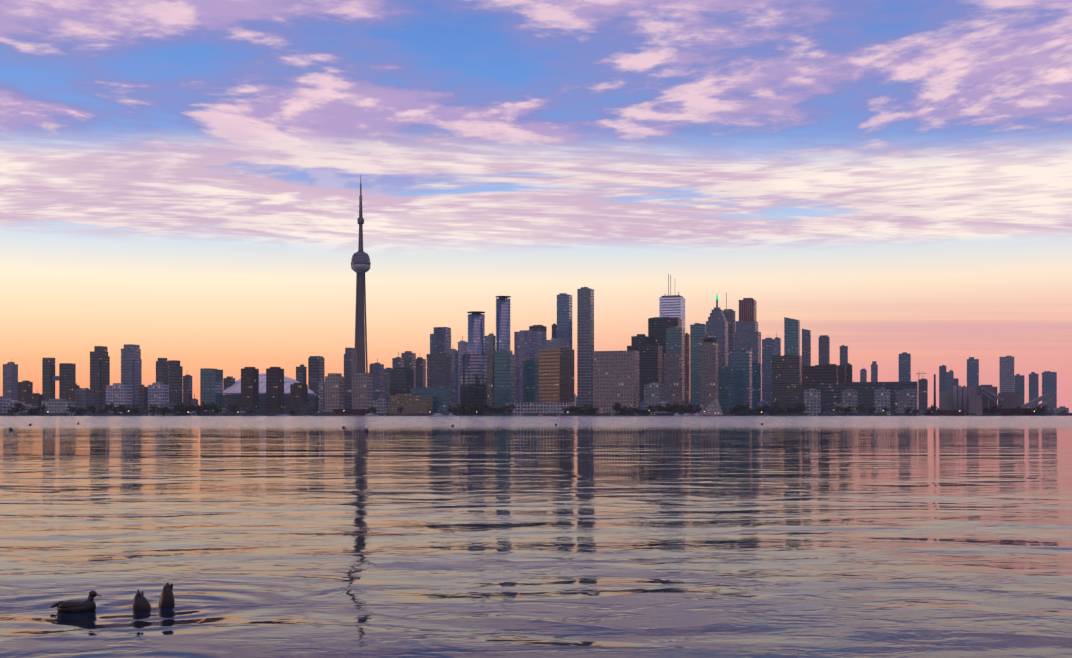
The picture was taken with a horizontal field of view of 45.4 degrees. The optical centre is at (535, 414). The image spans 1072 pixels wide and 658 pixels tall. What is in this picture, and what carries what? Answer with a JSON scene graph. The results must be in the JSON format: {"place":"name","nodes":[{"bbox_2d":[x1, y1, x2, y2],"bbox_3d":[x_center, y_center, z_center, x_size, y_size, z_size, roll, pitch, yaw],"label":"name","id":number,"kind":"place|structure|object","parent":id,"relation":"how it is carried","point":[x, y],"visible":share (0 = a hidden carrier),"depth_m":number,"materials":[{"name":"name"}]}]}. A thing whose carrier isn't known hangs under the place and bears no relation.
{"place":"outdoors","nodes":[
{"label":"outdoors","id":0,"kind":"place"},
{"bbox_2d":[0,416,1071,657],"bbox_3d":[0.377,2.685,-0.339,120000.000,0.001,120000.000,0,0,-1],"label":"lake water","id":1,"kind":"structure","parent":0,"point":[622,536],"depth_m":28.16,"materials":[{"name":"liquid"}]},
{"bbox_2d":[50,591,101,611],"bbox_3d":[-6.280,2.580,17.484,0.689,0.344,0.254,0,0,-5],"label":"duck","id":2,"kind":"object","parent":1,"relation":"on","point":[88,604],"visible":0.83,"depth_m":17.41},
{"bbox_2d":[133,590,154,610],"bbox_3d":[-5.391,2.625,17.627,0.316,0.455,0.196,0,0,-26],"label":"duck","id":3,"kind":"object","parent":1,"relation":"on","point":[141,602],"visible":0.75,"depth_m":17.55},
{"bbox_2d":[159,582,174,606],"bbox_3d":[-5.224,2.610,17.999,0.322,0.521,0.190,0,0,24],"label":"duck","id":4,"kind":"object","parent":1,"relation":"on","point":[167,598],"visible":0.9,"depth_m":17.92},
{"bbox_2d":[0,415,1071,415],"bbox_3d":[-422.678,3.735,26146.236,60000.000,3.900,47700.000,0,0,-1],"label":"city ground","id":5,"kind":"structure","parent":0,"point":[539,415],"depth_m":2300.28,"materials":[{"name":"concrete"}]},
{"bbox_2d":[3,358,17,399],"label":"tower","id":6,"kind":"structure","parent":5,"relation":"on","point":[10,375],"depth_m":3268.90,"materials":[{"name":"grey concrete"}]},
{"bbox_2d":[0,396,37,414],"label":"building","id":7,"kind":"structure","parent":5,"relation":"on","point":[6,404],"depth_m":2462.56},
{"bbox_2d":[17,381,32,403],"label":"building","id":8,"kind":"structure","parent":5,"relation":"on","point":[24,389],"depth_m":3169.62,"materials":[{"name":"brown brick"}]},
{"bbox_2d":[28,393,42,406],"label":"building","id":9,"kind":"structure","parent":5,"relation":"on","point":[35,399],"depth_m":2873.08,"materials":[{"name":"brown brick"}]},
{"bbox_2d":[42,358,54,400],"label":"tower","id":10,"kind":"structure","parent":5,"relation":"on","point":[48,382],"depth_m":3271.99,"materials":[{"name":"grey glass"}]},
{"bbox_2d":[41,399,75,414],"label":"building","id":11,"kind":"structure","parent":5,"relation":"on","point":[57,405],"depth_m":2424.47,"materials":[{"name":"concrete"}]},
{"bbox_2d":[59,363,75,398],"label":"tower","id":12,"kind":"structure","parent":5,"relation":"on","point":[67,373],"depth_m":3270.24,"materials":[{"name":"grey glass"}]},
{"bbox_2d":[65,383,79,400],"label":"building","id":13,"kind":"structure","parent":5,"relation":"on","point":[70,388],"depth_m":3022.55,"materials":[{"name":"brown brick"}]},
{"bbox_2d":[75,388,93,414],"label":"building","id":14,"kind":"structure","parent":5,"relation":"on","point":[84,397],"depth_m":2922.20,"materials":[{"name":"grey concrete"}]},
{"bbox_2d":[90,346,109,411],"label":"tower","id":15,"kind":"structure","parent":5,"relation":"on","point":[99,369],"depth_m":3118.67,"materials":[{"name":"grey glass"}]},
{"bbox_2d":[106,383,132,414],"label":"building","id":16,"kind":"structure","parent":5,"relation":"on","point":[117,394],"depth_m":2575.93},
{"bbox_2d":[121,344,141,404],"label":"tower","id":17,"kind":"structure","parent":5,"relation":"on","point":[131,366],"depth_m":3120.51,"materials":[{"name":"grey glass"}]},
{"bbox_2d":[138,385,147,414],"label":"tower","id":18,"kind":"structure","parent":5,"relation":"on","point":[142,399],"depth_m":2682.22,"materials":[{"name":"grey glass"}]},
{"bbox_2d":[148,383,168,414],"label":"building","id":19,"kind":"structure","parent":5,"relation":"on","point":[158,393],"depth_m":2579.90,"materials":[{"name":"concrete"}]},
{"bbox_2d":[156,358,167,384],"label":"tower","id":20,"kind":"structure","parent":5,"relation":"on","point":[161,370],"depth_m":3077.51,"materials":[{"name":"grey glass"}]},
{"bbox_2d":[168,360,182,403],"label":"tower","id":21,"kind":"structure","parent":5,"relation":"on","point":[175,376],"depth_m":3027.12,"materials":[{"name":"grey glass"}]},
{"bbox_2d":[183,375,191,406],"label":"tower","id":22,"kind":"structure","parent":5,"relation":"on","point":[187,388],"depth_m":2980.59,"materials":[{"name":"grey glass"}]},
{"bbox_2d":[200,368,222,407],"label":"building","id":23,"kind":"structure","parent":5,"relation":"on","point":[211,385],"depth_m":2874.53,"materials":[{"name":"teal glass"}]},
{"bbox_2d":[241,367,258,410],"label":"tower","id":24,"kind":"structure","parent":5,"relation":"on","point":[249,386],"depth_m":2730.26,"materials":[{"name":"brown brick"}]},
{"bbox_2d":[223,373,317,414],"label":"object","id":25,"kind":"structure","parent":5,"relation":"on","point":[231,394],"depth_m":2947.08,"materials":[{"name":"grey concrete"}]},
{"bbox_2d":[266,367,283,414],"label":"tower","id":26,"kind":"structure","parent":5,"relation":"on","point":[274,389],"depth_m":2730.55,"materials":[{"name":"brown brick"}]},
{"bbox_2d":[290,383,307,412],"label":"building","id":27,"kind":"structure","parent":5,"relation":"on","point":[298,393],"depth_m":2682.02,"materials":[{"name":"brown brick"}]},
{"bbox_2d":[296,365,306,383],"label":"tower","id":28,"kind":"structure","parent":5,"relation":"on","point":[301,373],"depth_m":3083.88,"materials":[{"name":"grey glass"}]},
{"bbox_2d":[308,356,324,406],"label":"tower","id":29,"kind":"structure","parent":5,"relation":"on","point":[316,369],"depth_m":3079.76,"materials":[{"name":"grey glass"}]},
{"bbox_2d":[318,380,324,411],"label":"tower","id":30,"kind":"structure","parent":5,"relation":"on","point":[321,395],"depth_m":2689.35,"materials":[{"name":"metal"}]},
{"bbox_2d":[325,373,344,411],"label":"building","id":31,"kind":"structure","parent":5,"relation":"on","point":[334,390],"depth_m":2632.20,"materials":[{"name":"concrete"}]},
{"bbox_2d":[344,348,354,406],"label":"tower","id":32,"kind":"structure","parent":5,"relation":"on","point":[349,363],"depth_m":3183.83,"materials":[{"name":"grey concrete"}]},
{"bbox_2d":[333,409,365,414],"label":"building","id":33,"kind":"structure","parent":5,"relation":"on","point":[352,411],"depth_m":2334.00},
{"bbox_2d":[351,175,370,374],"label":"observation tower","id":34,"kind":"structure","parent":5,"relation":"on","point":[360,263],"depth_m":2986.00,"materials":[{"name":"concrete"}]},
{"bbox_2d":[352,373,372,413],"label":"building","id":35,"kind":"structure","parent":5,"relation":"on","point":[362,390],"depth_m":2632.50,"materials":[{"name":"concrete"}]},
{"bbox_2d":[369,358,383,399],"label":"tower","id":36,"kind":"structure","parent":5,"relation":"on","point":[376,370],"depth_m":3132.56,"materials":[{"name":"glass"}]},
{"bbox_2d":[373,395,388,414],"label":"building","id":37,"kind":"structure","parent":5,"relation":"on","point":[381,404],"depth_m":2439.20,"materials":[{"name":"concrete"}]},
{"bbox_2d":[388,367,413,399],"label":"building","id":38,"kind":"structure","parent":5,"relation":"on","point":[400,380],"depth_m":2879.47,"materials":[{"name":"grey glass"}]},
{"bbox_2d":[401,351,415,387],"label":"tower","id":39,"kind":"structure","parent":5,"relation":"on","point":[409,357],"depth_m":3434.15,"materials":[{"name":"grey concrete"}]},
{"bbox_2d":[389,394,432,414],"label":"building","id":40,"kind":"structure","parent":5,"relation":"on","point":[410,403],"depth_m":2378.80,"materials":[{"name":"concrete"}]},
{"bbox_2d":[416,357,425,387],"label":"tower","id":41,"kind":"structure","parent":5,"relation":"on","point":[420,371],"depth_m":3485.61,"materials":[{"name":"grey concrete"}]},
{"bbox_2d":[410,387,450,413],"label":"building","id":42,"kind":"structure","parent":5,"relation":"on","point":[441,399],"depth_m":2421.69,"materials":[{"name":"teal glass"}]},
{"bbox_2d":[427,352,450,387],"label":"building","id":43,"kind":"structure","parent":5,"relation":"on","point":[438,369],"depth_m":2781.03,"materials":[{"name":"grey concrete"}]},
{"bbox_2d":[76,401,802,414],"bbox_3d":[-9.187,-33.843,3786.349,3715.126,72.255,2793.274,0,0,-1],"label":"city blocks","id":44,"kind":"structure","parent":5,"relation":"on","point":[306,408],"depth_m":2400.08,"materials":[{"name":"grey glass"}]},
{"bbox_2d":[430,327,450,353],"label":"tower","id":45,"kind":"structure","parent":5,"relation":"on","point":[440,339],"depth_m":3180.32,"materials":[{"name":"blue glass"}]},
{"bbox_2d":[444,349,457,412],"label":"tower","id":46,"kind":"structure","parent":5,"relation":"on","point":[454,376],"depth_m":2984.80,"materials":[{"name":"grey glass"}]},
{"bbox_2d":[458,336,467,404],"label":"tower","id":47,"kind":"structure","parent":5,"relation":"on","point":[462,347],"depth_m":3091.16,"materials":[{"name":"grey glass"}]},
{"bbox_2d":[460,354,486,414],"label":"tower","id":48,"kind":"structure","parent":5,"relation":"on","point":[473,378],"depth_m":2673.77,"materials":[{"name":"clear glass"}]},
{"bbox_2d":[467,311,484,353],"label":"tower","id":49,"kind":"structure","parent":5,"relation":"on","point":[476,332],"depth_m":2980.85,"materials":[{"name":"blue glass"}]},
{"bbox_2d":[487,349,493,414],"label":"tower","id":50,"kind":"structure","parent":5,"relation":"on","point":[490,377],"depth_m":2594.04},
{"bbox_2d":[485,333,495,354],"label":"tower","id":51,"kind":"structure","parent":5,"relation":"on","point":[490,340],"depth_m":3140.69,"materials":[{"name":"grey glass"}]},
{"bbox_2d":[495,296,510,349],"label":"tower","id":52,"kind":"structure","parent":5,"relation":"on","point":[502,322],"depth_m":2983.97,"materials":[{"name":"blue glass"}]},
{"bbox_2d":[494,350,515,414],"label":"tower","id":53,"kind":"structure","parent":5,"relation":"on","point":[504,377],"depth_m":2586.12,"materials":[{"name":"teal glass"}]},
{"bbox_2d":[514,330,545,402],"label":"tower","id":54,"kind":"structure","parent":5,"relation":"on","point":[529,344],"depth_m":3087.94,"materials":[{"name":"grey glass"}]},
{"bbox_2d":[523,359,538,402],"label":"tower","id":55,"kind":"structure","parent":5,"relation":"on","point":[530,380],"depth_m":2689.71,"materials":[{"name":"teal glass"}]},
{"bbox_2d":[0,412,1071,414],"bbox_3d":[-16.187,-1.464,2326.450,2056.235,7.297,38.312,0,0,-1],"label":"trees","id":56,"kind":"object","parent":5,"relation":"on","point":[509,413],"visible":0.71,"depth_m":2324.14,"materials":[{"name":"plant"}]},
{"bbox_2d":[506,403,573,414],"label":"building","id":57,"kind":"structure","parent":5,"relation":"on","point":[539,408],"depth_m":2400.70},
{"bbox_2d":[27,394,1054,414],"bbox_3d":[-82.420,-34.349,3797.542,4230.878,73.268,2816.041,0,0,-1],"label":"city blocks","id":58,"kind":"object","parent":5,"relation":"on","point":[170,405],"visible":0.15,"depth_m":2442.48,"materials":[{"name":"grey concrete"}]},
{"bbox_2d":[546,338,564,348],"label":"tower","id":59,"kind":"structure","parent":5,"relation":"on","point":[555,343],"depth_m":2987.71,"materials":[{"name":"grey glass"}]},
{"bbox_2d":[539,348,573,402],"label":"office building","id":60,"kind":"structure","parent":5,"relation":"on","point":[556,375],"depth_m":2532.89,"materials":[{"name":"concrete"}]},
{"bbox_2d":[557,293,571,348],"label":"tower","id":61,"kind":"structure","parent":5,"relation":"on","point":[564,316],"depth_m":3288.27,"materials":[{"name":"blue glass"}]},
{"bbox_2d":[577,286,593,414],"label":"tower","id":62,"kind":"structure","parent":5,"relation":"on","point":[585,322],"depth_m":3238.61,"materials":[{"name":"concrete"}]},
{"bbox_2d":[593,350,638,414],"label":"building","id":63,"kind":"structure","parent":5,"relation":"on","point":[616,376],"depth_m":2485.77,"materials":[{"name":"concrete"}]},
{"bbox_2d":[631,334,647,345],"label":"tower","id":64,"kind":"structure","parent":5,"relation":"on","point":[640,339],"depth_m":3640.46,"materials":[{"name":"black metal"}]},
{"bbox_2d":[627,344,662,414],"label":"tower","id":65,"kind":"structure","parent":5,"relation":"on","point":[650,363],"depth_m":3478.41,"materials":[{"name":"grey concrete"}]},
{"bbox_2d":[221,404,1068,414],"bbox_3d":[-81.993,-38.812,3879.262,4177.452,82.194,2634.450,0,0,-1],"label":"city blocks","id":66,"kind":"object","parent":5,"relation":"on","point":[1059,409],"visible":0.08,"depth_m":2995.19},
{"bbox_2d":[644,382,663,414],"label":"building","id":67,"kind":"structure","parent":5,"relation":"on","point":[654,393],"depth_m":2494.46,"materials":[{"name":"concrete"}]},
{"bbox_2d":[648,313,681,384],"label":"tower","id":68,"kind":"structure","parent":5,"relation":"on","point":[657,326],"depth_m":3684.63,"materials":[{"name":"glass"}]},
{"bbox_2d":[659,274,684,328],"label":"tower","id":69,"kind":"structure","parent":5,"relation":"on","point":[670,305],"depth_m":3878.57,"materials":[{"name":"white stone"}]},
{"bbox_2d":[664,353,681,414],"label":"tower","id":70,"kind":"structure","parent":5,"relation":"on","point":[673,378],"depth_m":2472.28,"materials":[{"name":"concrete"}]},
{"bbox_2d":[666,326,684,414],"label":"tower","id":71,"kind":"structure","parent":5,"relation":"on","point":[675,339],"depth_m":3291.83,"materials":[{"name":"teal glass"}]},
{"bbox_2d":[685,333,689,405],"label":"tower","id":72,"kind":"structure","parent":5,"relation":"on","point":[687,368],"depth_m":3350.82,"materials":[{"name":"brown metal"}]},
{"bbox_2d":[690,323,706,404],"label":"tower","id":73,"kind":"structure","parent":5,"relation":"on","point":[698,331],"depth_m":3193.60,"materials":[{"name":"teal glass"}]},
{"bbox_2d":[690,398,722,414],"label":"ferry terminal roof","id":74,"kind":"structure","parent":5,"relation":"on","point":[713,408],"depth_m":2330.32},
{"bbox_2d":[700,335,717,409],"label":"tower","id":75,"kind":"structure","parent":5,"relation":"on","point":[708,370],"depth_m":2474.12,"materials":[{"name":"grey concrete"}]},
{"bbox_2d":[706,296,727,400],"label":"tower","id":76,"kind":"structure","parent":5,"relation":"on","point":[717,324],"depth_m":3585.38,"materials":[{"name":"grey concrete"}]},
{"bbox_2d":[719,365,728,412],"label":"tower","id":77,"kind":"structure","parent":5,"relation":"on","point":[724,387],"depth_m":2698.57,"materials":[{"name":"teal glass"}]},
{"bbox_2d":[722,293,734,400],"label":"tower","id":78,"kind":"structure","parent":5,"relation":"on","point":[729,314],"depth_m":3742.29,"materials":[{"name":"grey concrete"}]},
{"bbox_2d":[730,348,751,414],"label":"tower","id":79,"kind":"structure","parent":5,"relation":"on","point":[741,376],"depth_m":2791.68,"materials":[{"name":"teal glass"}]},
{"bbox_2d":[734,321,760,362],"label":"tower","id":80,"kind":"structure","parent":5,"relation":"on","point":[747,335],"depth_m":3483.93,"materials":[{"name":"grey concrete"}]},
{"bbox_2d":[739,298,756,320],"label":"tower","id":81,"kind":"structure","parent":5,"relation":"on","point":[747,309],"depth_m":3889.80,"materials":[{"name":"red stone"}]},
{"bbox_2d":[752,362,761,411],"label":"tower","id":82,"kind":"structure","parent":5,"relation":"on","point":[756,382],"depth_m":2901.17,"materials":[{"name":"teal glass"}]},
{"bbox_2d":[762,338,773,406],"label":"tower","id":83,"kind":"structure","parent":5,"relation":"on","point":[767,349],"depth_m":3298.33,"materials":[{"name":"blue glass"}]},
{"bbox_2d":[772,354,801,414],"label":"tower","id":84,"kind":"structure","parent":5,"relation":"on","point":[786,380],"depth_m":2590.64,"materials":[{"name":"grey concrete"}]},
{"bbox_2d":[784,317,799,355],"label":"tower","id":85,"kind":"structure","parent":5,"relation":"on","point":[791,336],"depth_m":3396.90,"materials":[{"name":"teal glass"}]},
{"bbox_2d":[802,329,810,365],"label":"tower","id":86,"kind":"structure","parent":5,"relation":"on","point":[806,347],"depth_m":3603.66,"materials":[{"name":"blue glass"}]},
{"bbox_2d":[803,388,820,414],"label":"building","id":87,"kind":"structure","parent":5,"relation":"on","point":[812,399],"depth_m":2379.97,"materials":[{"name":"concrete"}]},
{"bbox_2d":[802,365,837,403],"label":"building","id":88,"kind":"structure","parent":5,"relation":"on","point":[812,376],"depth_m":2994.97,"materials":[{"name":"brown brick"}]},
{"bbox_2d":[819,335,829,364],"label":"tower","id":89,"kind":"structure","parent":5,"relation":"on","point":[824,349],"depth_m":3802.18,"materials":[{"name":"grey concrete"}]},
{"bbox_2d":[825,364,845,381],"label":"building","id":90,"kind":"structure","parent":5,"relation":"on","point":[841,373],"depth_m":3087.58,"materials":[{"name":"brown brick"}]},
{"bbox_2d":[840,345,847,364],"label":"tower","id":91,"kind":"structure","parent":5,"relation":"on","point":[843,354],"depth_m":4507.21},
{"bbox_2d":[841,389,857,414],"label":"building","id":92,"kind":"structure","parent":5,"relation":"on","point":[849,397],"depth_m":2400.58,"materials":[{"name":"concrete"}]},
{"bbox_2d":[816,382,917,414],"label":"building","id":93,"kind":"structure","parent":5,"relation":"on","point":[830,395],"depth_m":2699.60,"materials":[{"name":"grey glass"}]},
{"bbox_2d":[871,361,877,381],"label":"tower","id":94,"kind":"structure","parent":5,"relation":"on","point":[874,371],"depth_m":5011.48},
{"bbox_2d":[874,387,889,414],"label":"building","id":95,"kind":"structure","parent":5,"relation":"on","point":[881,397],"depth_m":2401.46,"materials":[{"name":"concrete"}]},
{"bbox_2d":[899,352,910,381],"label":"tower","id":96,"kind":"structure","parent":5,"relation":"on","point":[904,366],"depth_m":4204.82,"materials":[{"name":"blue glass"}]},
{"bbox_2d":[896,388,917,414],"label":"building","id":97,"kind":"structure","parent":5,"relation":"on","point":[906,397],"depth_m":2401.39,"materials":[{"name":"concrete"}]},
{"bbox_2d":[918,379,927,410],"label":"tower","id":98,"kind":"structure","parent":5,"relation":"on","point":[923,394],"depth_m":3307.53,"materials":[{"name":"blue concrete"}]},
{"bbox_2d":[939,365,945,390],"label":"tower","id":99,"kind":"structure","parent":5,"relation":"on","point":[942,377],"depth_m":4814.92,"materials":[{"name":"concrete"}]},
{"bbox_2d":[939,389,952,409],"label":"building","id":100,"kind":"structure","parent":5,"relation":"on","point":[946,400],"depth_m":2454.74,"materials":[{"name":"metal"}]},
{"bbox_2d":[935,410,963,414],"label":"building","id":101,"kind":"structure","parent":5,"relation":"on","point":[951,412],"depth_m":2342.96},
{"bbox_2d":[946,370,953,388],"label":"tower","id":102,"kind":"structure","parent":5,"relation":"on","point":[950,379],"depth_m":4815.90,"materials":[{"name":"glass"}]},
{"bbox_2d":[967,357,978,387],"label":"tower","id":103,"kind":"structure","parent":5,"relation":"on","point":[972,372],"depth_m":4308.94,"materials":[{"name":"blue glass"}]},
{"bbox_2d":[969,391,981,414],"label":"building","id":104,"kind":"structure","parent":5,"relation":"on","point":[975,402],"depth_m":2437.08,"materials":[{"name":"concrete"}]},
{"bbox_2d":[976,385,996,414],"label":"building","id":105,"kind":"structure","parent":5,"relation":"on","point":[979,390],"depth_m":2494.11,"materials":[{"name":"concrete"}]},
{"bbox_2d":[953,385,1052,414],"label":"refinery conveyors","id":106,"kind":"object","parent":5,"relation":"on","point":[959,397],"visible":0.79,"depth_m":2441.35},
{"bbox_2d":[999,356,1013,392],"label":"tower","id":107,"kind":"structure","parent":5,"relation":"on","point":[1006,373],"depth_m":4608.33,"materials":[{"name":"concrete"}]},
{"bbox_2d":[998,392,1020,407],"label":"building","id":108,"kind":"structure","parent":5,"relation":"on","point":[1011,400],"depth_m":2505.12,"materials":[{"name":"concrete"}]},
{"bbox_2d":[986,408,1034,414],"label":"trees","id":109,"kind":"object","parent":5,"relation":"on","point":[1005,411],"depth_m":2338.88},
{"bbox_2d":[1014,374,1023,405],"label":"tower","id":110,"kind":"structure","parent":5,"relation":"on","point":[1018,382],"depth_m":4714.27,"materials":[{"name":"concrete"}]},
{"bbox_2d":[1029,372,1038,407],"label":"tower","id":111,"kind":"structure","parent":5,"relation":"on","point":[1033,385],"depth_m":5218.82,"materials":[{"name":"glass"}]},
{"bbox_2d":[1042,371,1056,410],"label":"tower","id":112,"kind":"structure","parent":5,"relation":"on","point":[1049,382],"depth_m":5210.98,"materials":[{"name":"glass"}]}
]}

